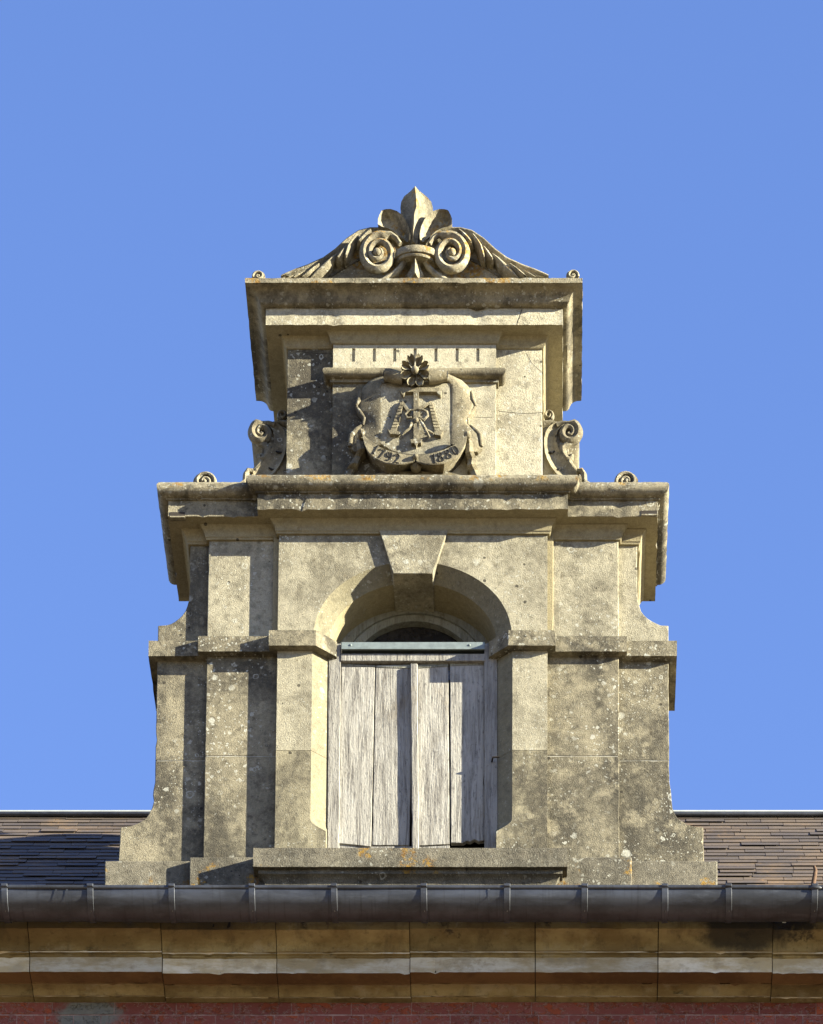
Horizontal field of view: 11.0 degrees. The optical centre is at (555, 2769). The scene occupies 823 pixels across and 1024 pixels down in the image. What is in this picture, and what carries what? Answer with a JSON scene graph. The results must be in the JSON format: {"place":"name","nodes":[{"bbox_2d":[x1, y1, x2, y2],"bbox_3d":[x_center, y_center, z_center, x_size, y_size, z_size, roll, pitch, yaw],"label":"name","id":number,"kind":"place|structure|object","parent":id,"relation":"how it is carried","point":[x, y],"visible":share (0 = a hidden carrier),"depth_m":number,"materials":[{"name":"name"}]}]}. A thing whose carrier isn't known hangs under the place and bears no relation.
{"place":"outdoors","nodes":[
{"label":"outdoors","id":0,"kind":"place"},
{"bbox_2d":[0,810,822,1023],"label":"brick building","id":1,"kind":"structure","parent":0,"point":[435,972],"depth_m":17.32,"materials":[{"name":"brick"}]},
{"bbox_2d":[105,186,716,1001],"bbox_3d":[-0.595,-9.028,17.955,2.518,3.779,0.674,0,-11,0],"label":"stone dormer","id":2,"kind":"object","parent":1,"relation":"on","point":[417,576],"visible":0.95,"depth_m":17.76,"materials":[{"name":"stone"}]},
{"bbox_2d":[327,642,499,847],"bbox_3d":[-0.589,-8.375,17.700,0.713,0.961,0.106,0,-11,0],"label":"loft door","id":3,"kind":"structure","parent":2,"relation":"in","point":[410,738],"depth_m":17.69,"materials":[{"name":"grey wood"}]},
{"bbox_2d":[340,611,488,680],"bbox_3d":[-0.595,-8.958,17.992,0.720,0.310,0.064,0,-11,0],"label":"lunette window","id":4,"kind":"structure","parent":2,"relation":"in","point":[417,626],"depth_m":18.00,"materials":[{"name":"white paint"}]},
{"bbox_2d":[0,883,822,922],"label":"rain gutter","id":5,"kind":"object","parent":1,"relation":"attached to","point":[426,903],"visible":1,"depth_m":17.03,"materials":[{"name":"metal"}]},
{"bbox_2d":[811,865,816,884],"bbox_3d":[1.034,-7.583,17.111,0.030,0.102,0.021,0,-11,0],"label":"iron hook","id":6,"kind":"object","parent":5,"relation":"attached to","point":[814,877],"visible":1,"depth_m":17.11,"materials":[{"name":"brown metal"}]},
{"bbox_2d":[0,0,822,809],"label":"sky","id":7,"kind":"structure","parent":0,"point":[157,156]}
]}

